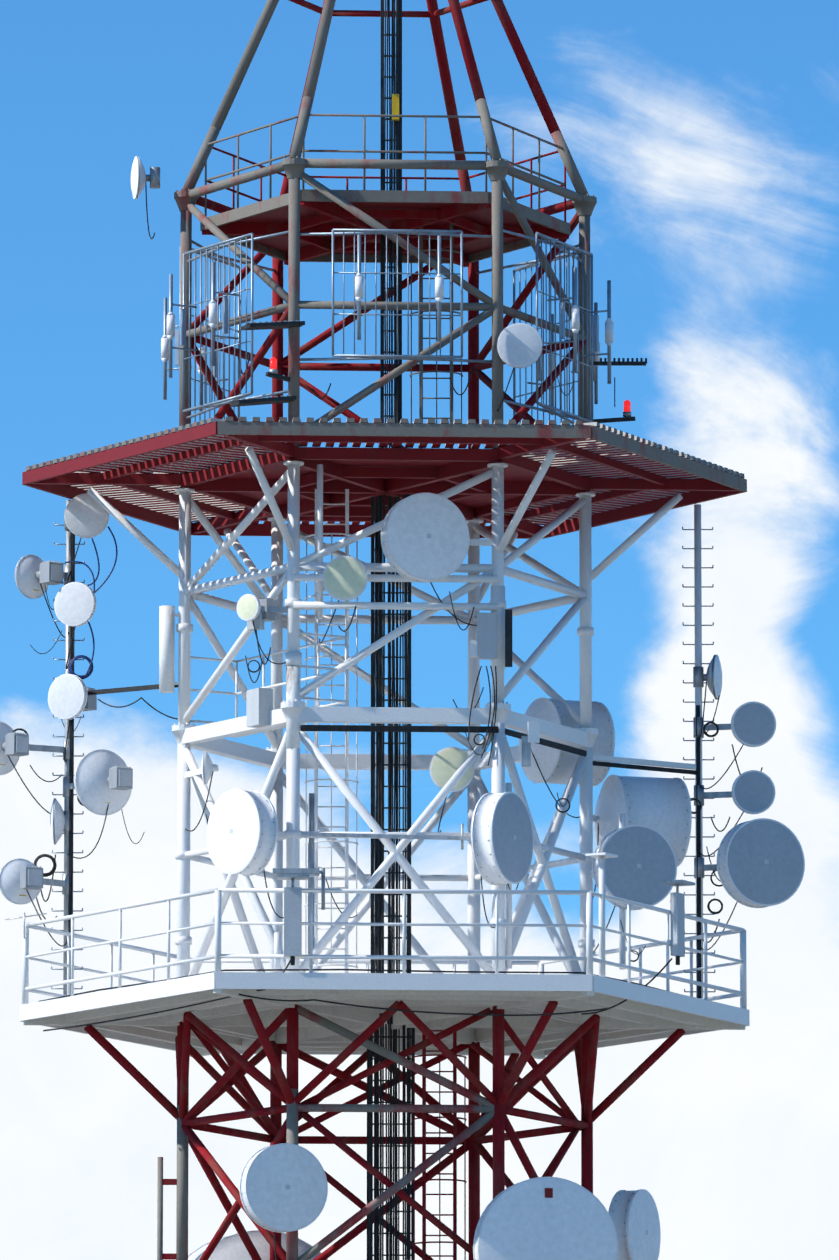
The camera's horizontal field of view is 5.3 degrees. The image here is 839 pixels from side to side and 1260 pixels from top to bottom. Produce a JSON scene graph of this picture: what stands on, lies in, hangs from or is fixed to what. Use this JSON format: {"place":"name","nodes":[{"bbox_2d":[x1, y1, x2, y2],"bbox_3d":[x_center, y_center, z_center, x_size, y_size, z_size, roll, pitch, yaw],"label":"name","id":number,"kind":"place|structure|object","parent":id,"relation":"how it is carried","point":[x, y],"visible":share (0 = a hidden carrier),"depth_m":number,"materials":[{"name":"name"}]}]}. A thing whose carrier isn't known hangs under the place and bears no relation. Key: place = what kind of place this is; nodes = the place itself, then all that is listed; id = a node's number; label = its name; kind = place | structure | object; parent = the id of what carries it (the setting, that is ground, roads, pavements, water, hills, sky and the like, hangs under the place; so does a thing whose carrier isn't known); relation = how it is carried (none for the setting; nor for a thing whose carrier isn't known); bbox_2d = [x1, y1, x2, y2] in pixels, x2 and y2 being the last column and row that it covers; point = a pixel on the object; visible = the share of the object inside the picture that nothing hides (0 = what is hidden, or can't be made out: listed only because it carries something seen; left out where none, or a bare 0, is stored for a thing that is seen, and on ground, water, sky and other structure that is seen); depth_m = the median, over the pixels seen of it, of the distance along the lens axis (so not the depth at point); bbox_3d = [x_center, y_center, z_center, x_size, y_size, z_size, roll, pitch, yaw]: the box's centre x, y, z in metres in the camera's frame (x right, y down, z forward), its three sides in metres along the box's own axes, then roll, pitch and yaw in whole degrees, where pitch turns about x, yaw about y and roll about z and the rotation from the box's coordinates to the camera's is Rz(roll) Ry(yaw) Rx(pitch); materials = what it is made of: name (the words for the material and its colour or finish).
{"place":"outdoors","nodes":[
{"label":"outdoors","id":0,"kind":"place"},
{"bbox_2d":[0,0,838,1259],"label":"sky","id":1,"kind":"structure","parent":0,"point":[704,134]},
{"bbox_3d":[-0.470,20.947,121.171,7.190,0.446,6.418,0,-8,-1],"label":"tower foundation","id":2,"kind":"object","parent":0,"visible":0},
{"bbox_2d":[84,0,685,1259],"bbox_3d":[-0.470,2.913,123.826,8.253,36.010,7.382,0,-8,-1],"label":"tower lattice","id":3,"kind":"object","parent":2,"relation":"on","point":[502,1098],"visible":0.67,"depth_m":123.32,"materials":[{"name":"red paint"}]},
{"bbox_2d":[131,156,159,238],"bbox_3d":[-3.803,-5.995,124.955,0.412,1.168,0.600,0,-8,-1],"label":"dish","id":4,"kind":"object","parent":3,"relation":"attached to","point":[140,178],"visible":1,"depth_m":124.91,"materials":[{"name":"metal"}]},
{"bbox_2d":[157,1157,176,1259],"bbox_3d":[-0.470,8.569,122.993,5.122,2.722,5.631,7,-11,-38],"label":"auxiliary poles","id":5,"kind":"object","parent":3,"relation":"on","point":[161,1182],"visible":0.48,"depth_m":122.88,"materials":[{"name":"grey metal"}]},
{"bbox_2d":[159,605,178,692],"bbox_3d":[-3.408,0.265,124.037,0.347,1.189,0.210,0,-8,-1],"label":"panel antenna","id":6,"kind":"object","parent":3,"relation":"attached to","point":[167,616],"visible":0.92,"depth_m":123.96,"materials":[{"name":"paint"}]},
{"bbox_2d":[185,751,217,831],"bbox_3d":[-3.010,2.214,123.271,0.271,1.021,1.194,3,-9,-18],"label":"dish antenna","id":7,"kind":"object","parent":3,"relation":"attached to","point":[207,769],"visible":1,"depth_m":122.89,"materials":[{"name":"white paint"}]},
{"bbox_2d":[161,240,275,425],"bbox_3d":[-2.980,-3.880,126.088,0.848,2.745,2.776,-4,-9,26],"label":"dipole array","id":8,"kind":"object","parent":3,"relation":"attached to","point":[164,348],"visible":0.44,"depth_m":126.04,"materials":[{"name":"metal"}]},
{"bbox_2d":[166,231,287,418],"bbox_3d":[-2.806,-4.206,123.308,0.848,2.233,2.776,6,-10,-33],"label":"dipole array","id":9,"kind":"object","parent":3,"relation":"attached to","point":[213,309],"visible":0.94,"depth_m":123.31,"materials":[{"name":"metal"}]},
{"bbox_2d":[206,789,284,918],"bbox_3d":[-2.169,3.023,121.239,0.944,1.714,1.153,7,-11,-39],"label":"dish","id":10,"kind":"object","parent":3,"relation":"attached to","point":[243,834],"visible":0.92,"depth_m":120.88,"materials":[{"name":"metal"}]},
{"bbox_2d":[188,1230,327,1259],"bbox_3d":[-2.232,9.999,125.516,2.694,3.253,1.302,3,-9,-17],"label":"dish","id":11,"kind":"object","parent":3,"relation":"on","point":[232,1247],"visible":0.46,"depth_m":125.38,"materials":[{"name":"metal"}]},
{"bbox_2d":[237,594,287,663],"bbox_3d":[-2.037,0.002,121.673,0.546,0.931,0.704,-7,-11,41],"label":"dish","id":12,"kind":"object","parent":3,"relation":"attached to","point":[250,607],"visible":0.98,"depth_m":121.61,"materials":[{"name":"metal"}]},
{"bbox_2d":[230,320,304,406],"bbox_3d":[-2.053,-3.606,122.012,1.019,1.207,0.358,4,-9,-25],"label":"yagi antenna","id":13,"kind":"object","parent":3,"relation":"attached to","point":[263,326],"visible":0.98,"depth_m":121.92,"materials":[{"name":"metal"}]},
{"bbox_2d":[190,632,346,737],"bbox_3d":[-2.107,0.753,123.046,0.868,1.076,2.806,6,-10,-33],"label":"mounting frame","id":14,"kind":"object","parent":3,"relation":"attached to","point":[317,667],"depth_m":123.40,"materials":[{"name":"white paint"}]},
{"bbox_2d":[265,357,289,381],"bbox_3d":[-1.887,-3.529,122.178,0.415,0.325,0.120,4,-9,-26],"label":"obstruction light","id":15,"kind":"object","parent":3,"relation":"attached to","point":[272,372],"visible":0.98,"depth_m":122.10,"materials":[{"name":"red glass"}]},
{"bbox_2d":[239,1143,327,1259],"bbox_3d":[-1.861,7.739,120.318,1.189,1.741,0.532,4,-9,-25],"label":"dish","id":16,"kind":"object","parent":3,"relation":"on","point":[283,1187],"visible":1,"depth_m":120.12,"materials":[{"name":"metal"}]},
{"bbox_2d":[315,555,367,643],"bbox_3d":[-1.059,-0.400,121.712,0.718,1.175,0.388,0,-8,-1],"label":"dish antenna","id":17,"kind":"object","parent":3,"relation":"attached to","point":[344,577],"visible":0.96,"depth_m":121.57,"materials":[{"name":"white paint"}]},
{"bbox_2d":[12,526,722,1031],"bbox_3d":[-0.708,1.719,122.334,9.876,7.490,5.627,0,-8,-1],"label":"loose cables","id":18,"kind":"object","parent":3,"relation":"attached to","point":[696,812],"visible":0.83,"depth_m":124.69,"materials":[{"name":"black rubber"}]},
{"bbox_2d":[38,725,717,1002],"bbox_3d":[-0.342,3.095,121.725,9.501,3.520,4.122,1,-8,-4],"label":"cables","id":19,"kind":"object","parent":3,"relation":"attached to","point":[458,729],"visible":0.83,"depth_m":121.52,"materials":[{"name":"black rubber"}]},
{"bbox_2d":[22,417,746,538],"bbox_3d":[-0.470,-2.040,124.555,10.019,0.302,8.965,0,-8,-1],"label":"platform","id":20,"kind":"structure","parent":3,"relation":"attached to","point":[143,478],"depth_m":123.65,"materials":[{"name":"red paint"}]},
{"bbox_2d":[410,223,462,448],"bbox_3d":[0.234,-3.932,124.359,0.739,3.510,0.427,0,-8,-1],"label":"ladder","id":21,"kind":"object","parent":20,"relation":"on","point":[421,378],"visible":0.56,"depth_m":124.41,"materials":[{"name":"metal"}]},
{"bbox_2d":[19,888,749,1058],"bbox_3d":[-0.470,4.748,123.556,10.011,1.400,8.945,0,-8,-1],"label":"platform","id":22,"kind":"structure","parent":3,"relation":"on","point":[642,1013],"depth_m":121.66,"materials":[{"name":"white paint"}]},
{"bbox_2d":[5,912,46,938],"bbox_3d":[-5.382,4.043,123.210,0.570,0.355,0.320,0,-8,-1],"label":"yagi antenna","id":23,"kind":"object","parent":22,"relation":"on","point":[24,916],"visible":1,"depth_m":123.22,"materials":[{"name":"metal"}]},
{"bbox_2d":[51,500,177,994],"bbox_3d":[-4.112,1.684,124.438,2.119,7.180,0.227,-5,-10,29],"label":"antenna pole","id":24,"kind":"object","parent":22,"relation":"on","point":[66,768],"visible":0.58,"depth_m":124.66,"materials":[{"name":"metal"}]},
{"bbox_2d":[0,859,68,946],"bbox_3d":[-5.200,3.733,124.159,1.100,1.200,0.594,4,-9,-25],"label":"dish","id":25,"kind":"object","parent":24,"relation":"attached to","point":[23,881],"visible":1,"depth_m":124.17,"materials":[{"name":"metal"}]},
{"bbox_2d":[0,721,69,814],"bbox_3d":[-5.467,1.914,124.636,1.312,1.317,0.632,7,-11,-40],"label":"dish","id":26,"kind":"object","parent":24,"relation":"attached to","point":[14,746],"visible":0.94,"depth_m":124.57,"materials":[{"name":"metal"}]},
{"bbox_2d":[15,554,70,637],"bbox_3d":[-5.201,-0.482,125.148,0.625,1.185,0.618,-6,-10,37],"label":"dish","id":27,"kind":"object","parent":24,"relation":"attached to","point":[34,575],"visible":0.98,"depth_m":125.15,"materials":[{"name":"metal"}]},
{"bbox_2d":[50,798,70,843],"bbox_3d":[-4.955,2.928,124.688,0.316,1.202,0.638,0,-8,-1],"label":"dish","id":28,"kind":"object","parent":24,"relation":"attached to","point":[59,822],"visible":0.94,"depth_m":124.55,"materials":[{"name":"metal"}]},
{"bbox_2d":[48,674,96,761],"bbox_3d":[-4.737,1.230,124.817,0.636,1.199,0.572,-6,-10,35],"label":"dish","id":29,"kind":"object","parent":24,"relation":"attached to","point":[69,698],"visible":0.98,"depth_m":124.64,"materials":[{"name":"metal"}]},
{"bbox_2d":[54,582,95,668],"bbox_3d":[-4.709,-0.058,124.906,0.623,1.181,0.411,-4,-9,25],"label":"dish","id":30,"kind":"object","parent":24,"relation":"attached to","point":[74,604],"visible":1,"depth_m":124.76,"materials":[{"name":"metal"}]},
{"bbox_2d":[64,493,108,580],"bbox_3d":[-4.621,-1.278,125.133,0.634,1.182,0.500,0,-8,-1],"label":"dish","id":31,"kind":"object","parent":24,"relation":"attached to","point":[86,515],"visible":0.96,"depth_m":124.94,"materials":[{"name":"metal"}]},
{"bbox_2d":[63,749,132,858],"bbox_3d":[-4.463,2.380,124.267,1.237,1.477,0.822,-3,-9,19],"label":"dish","id":32,"kind":"object","parent":24,"relation":"attached to","point":[102,784],"visible":1,"depth_m":124.11,"materials":[{"name":"metal"}]},
{"bbox_2d":[276,874,308,964],"bbox_3d":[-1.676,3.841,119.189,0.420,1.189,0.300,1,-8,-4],"label":"panel antenna","id":33,"kind":"object","parent":22,"relation":"on","point":[292,921],"visible":0.96,"depth_m":119.16,"materials":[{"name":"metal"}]},
{"bbox_2d":[273,868,324,909],"bbox_3d":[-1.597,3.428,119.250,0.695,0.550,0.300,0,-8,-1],"label":"bracket","id":34,"kind":"object","parent":33,"relation":"attached to","point":[312,872],"visible":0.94,"depth_m":119.14,"materials":[{"name":"metal"}]},
{"bbox_2d":[304,489,358,972],"bbox_3d":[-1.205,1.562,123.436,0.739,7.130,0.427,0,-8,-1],"label":"white ladder","id":35,"kind":"object","parent":22,"relation":"on","point":[346,780],"visible":0.62,"depth_m":123.44,"materials":[{"name":"metal"}]},
{"bbox_2d":[585,852,617,976],"bbox_3d":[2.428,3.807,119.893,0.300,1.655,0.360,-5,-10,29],"label":"post with cap","id":36,"kind":"object","parent":22,"relation":"on","point":[602,856],"visible":0.76,"depth_m":119.87,"materials":[{"name":"white paint"}]},
{"bbox_2d":[593,504,715,997],"bbox_3d":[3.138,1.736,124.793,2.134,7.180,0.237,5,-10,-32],"label":"antenna pole","id":37,"kind":"object","parent":22,"relation":"on","point":[698,644],"visible":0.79,"depth_m":125.21,"materials":[{"name":"metal"}]},
{"bbox_2d":[693,655,721,738],"bbox_3d":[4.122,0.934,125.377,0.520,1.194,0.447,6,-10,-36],"label":"dish","id":38,"kind":"object","parent":37,"relation":"attached to","point":[712,677],"visible":1,"depth_m":125.31,"materials":[{"name":"metal"}]},
{"bbox_2d":[693,701,775,788],"bbox_3d":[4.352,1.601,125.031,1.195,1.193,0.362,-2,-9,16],"label":"dish","id":39,"kind":"object","parent":37,"relation":"attached to","point":[753,724],"visible":1,"depth_m":124.94,"materials":[{"name":"metal"}]},
{"bbox_2d":[694,770,775,856],"bbox_3d":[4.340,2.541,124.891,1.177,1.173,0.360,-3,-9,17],"label":"dish","id":40,"kind":"object","parent":37,"relation":"attached to","point":[752,792],"visible":1,"depth_m":124.80,"materials":[{"name":"metal"}]},
{"bbox_2d":[694,818,804,949],"bbox_3d":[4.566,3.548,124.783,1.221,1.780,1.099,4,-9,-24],"label":"dish","id":41,"kind":"object","parent":37,"relation":"attached to","point":[760,863],"visible":0.92,"depth_m":124.34,"materials":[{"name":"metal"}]},
{"bbox_2d":[662,880,694,964],"bbox_3d":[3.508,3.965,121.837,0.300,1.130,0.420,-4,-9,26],"label":"panel antenna","id":42,"kind":"object","parent":22,"relation":"on","point":[677,914],"visible":1,"depth_m":121.78,"materials":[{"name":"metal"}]},
{"bbox_2d":[200,114,569,266],"bbox_3d":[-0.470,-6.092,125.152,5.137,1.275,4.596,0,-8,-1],"label":"platform","id":43,"kind":"structure","parent":3,"relation":"attached to","point":[467,212],"depth_m":124.54,"materials":[{"name":"red paint"}]},
{"bbox_2d":[367,0,414,1259],"bbox_3d":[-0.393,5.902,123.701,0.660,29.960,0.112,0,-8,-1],"label":"cable ladder","id":44,"kind":"object","parent":3,"relation":"attached to","point":[378,656],"visible":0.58,"depth_m":124.25,"materials":[{"name":"black metal"}]},
{"bbox_2d":[246,94,539,766],"bbox_3d":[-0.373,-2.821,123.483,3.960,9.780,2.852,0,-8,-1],"label":"equipment boxes","id":45,"kind":"object","parent":3,"relation":"attached to","point":[259,704],"visible":0.88,"depth_m":121.74,"materials":[{"name":"white paint"}]},
{"bbox_2d":[285,586,504,748],"bbox_3d":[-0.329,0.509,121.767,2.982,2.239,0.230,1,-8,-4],"label":"leg joint sleeves","id":46,"kind":"object","parent":3,"relation":"attached to","point":[293,663],"visible":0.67,"depth_m":121.60,"materials":[{"name":"paint"}]},
{"bbox_2d":[299,229,491,362],"bbox_3d":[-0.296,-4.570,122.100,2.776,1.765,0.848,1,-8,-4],"label":"dipole array","id":47,"kind":"object","parent":3,"relation":"attached to","point":[439,287],"visible":1,"depth_m":122.13,"materials":[{"name":"metal"}]},
{"bbox_2d":[30,354,762,961],"bbox_3d":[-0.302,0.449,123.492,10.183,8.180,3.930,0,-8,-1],"label":"drip loops","id":48,"kind":"object","parent":3,"relation":"attached to","point":[454,702],"visible":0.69,"depth_m":122.89,"materials":[{"name":"black rubber"}]},
{"bbox_2d":[175,464,625,969],"bbox_3d":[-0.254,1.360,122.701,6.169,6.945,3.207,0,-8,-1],"label":"mounting pipes","id":49,"kind":"object","parent":3,"relation":"attached to","point":[319,605],"visible":0.77,"depth_m":121.73,"materials":[{"name":"white metal"}]},
{"bbox_2d":[381,493,491,625],"bbox_3d":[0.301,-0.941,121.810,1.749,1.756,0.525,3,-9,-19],"label":"dish antenna","id":50,"kind":"object","parent":3,"relation":"attached to","point":[425,537],"visible":0.96,"depth_m":121.53,"materials":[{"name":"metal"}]},
{"bbox_2d":[430,747,473,831],"bbox_3d":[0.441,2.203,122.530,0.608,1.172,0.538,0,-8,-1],"label":"dish","id":51,"kind":"object","parent":3,"relation":"attached to","point":[446,763],"visible":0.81,"depth_m":122.32,"materials":[{"name":"white paint"}]},
{"bbox_2d":[471,792,532,927],"bbox_3d":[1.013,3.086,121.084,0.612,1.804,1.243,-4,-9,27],"label":"dish","id":52,"kind":"object","parent":3,"relation":"attached to","point":[501,837],"visible":1,"depth_m":120.78,"materials":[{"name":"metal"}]},
{"bbox_2d":[497,323,541,411],"bbox_3d":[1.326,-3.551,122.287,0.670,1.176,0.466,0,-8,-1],"label":"dish","id":53,"kind":"object","parent":3,"relation":"attached to","point":[519,345],"visible":1,"depth_m":122.11,"materials":[{"name":"grey paint"}]},
{"bbox_2d":[476,244,599,424],"bbox_3d":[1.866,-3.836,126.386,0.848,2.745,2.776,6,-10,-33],"label":"dipole array","id":54,"kind":"object","parent":3,"relation":"attached to","point":[529,264],"visible":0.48,"depth_m":126.62,"materials":[{"name":"metal"}]},
{"bbox_2d":[473,1177,618,1259],"bbox_3d":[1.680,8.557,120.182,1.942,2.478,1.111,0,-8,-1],"label":"microwave dish antenna","id":55,"kind":"object","parent":3,"relation":"attached to","point":[547,1218],"visible":1,"depth_m":119.89,"materials":[{"name":"metal"}]},
{"bbox_2d":[503,229,612,424],"bbox_3d":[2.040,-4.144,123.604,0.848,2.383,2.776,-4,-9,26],"label":"dipole array","id":56,"kind":"object","parent":3,"relation":"attached to","point":[575,327],"visible":0.96,"depth_m":123.58,"materials":[{"name":"metal"}]},
{"bbox_2d":[519,697,614,817],"bbox_3d":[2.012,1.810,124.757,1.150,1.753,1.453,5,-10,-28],"label":"microwave dish antenna","id":57,"kind":"object","parent":3,"relation":"attached to","point":[552,765],"visible":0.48,"depth_m":124.58,"materials":[{"name":"metal"}]},
{"bbox_2d":[590,377,635,422],"bbox_3d":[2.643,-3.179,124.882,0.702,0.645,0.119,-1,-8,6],"label":"obstruction light","id":58,"kind":"object","parent":3,"relation":"attached to","point":[627,412],"visible":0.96,"depth_m":124.80,"materials":[{"name":"red glass"}]},
{"bbox_2d":[590,353,646,380],"bbox_3d":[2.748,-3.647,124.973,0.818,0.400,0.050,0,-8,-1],"label":"yagi antenna","id":59,"kind":"object","parent":3,"relation":"attached to","point":[623,362],"visible":0.9,"depth_m":124.96,"materials":[{"name":"metal"}]},
{"bbox_2d":[590,825,676,952],"bbox_3d":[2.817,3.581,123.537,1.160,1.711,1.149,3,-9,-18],"label":"dish","id":60,"kind":"object","parent":3,"relation":"attached to","point":[641,867],"visible":0.9,"depth_m":123.06,"materials":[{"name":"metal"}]},
{"bbox_2d":[608,1189,660,1259],"bbox_3d":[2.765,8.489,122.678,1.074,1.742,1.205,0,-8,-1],"label":"dish","id":61,"kind":"object","parent":3,"relation":"on","point":[634,1215],"visible":0.67,"depth_m":122.44,"materials":[{"name":"metal"}]},
{"bbox_2d":[593,775,691,897],"bbox_3d":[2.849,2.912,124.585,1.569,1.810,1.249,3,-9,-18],"label":"dish antenna","id":62,"kind":"object","parent":3,"relation":"attached to","point":[662,806],"visible":0.79,"depth_m":124.25,"materials":[{"name":"metal"}]},
{"bbox_2d":[412,1030,466,1259],"bbox_3d":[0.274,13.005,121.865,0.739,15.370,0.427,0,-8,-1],"label":"ladder","id":63,"kind":"object","parent":2,"relation":"on","point":[424,1153],"visible":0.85,"depth_m":122.78,"materials":[{"name":"metal"}]}
]}

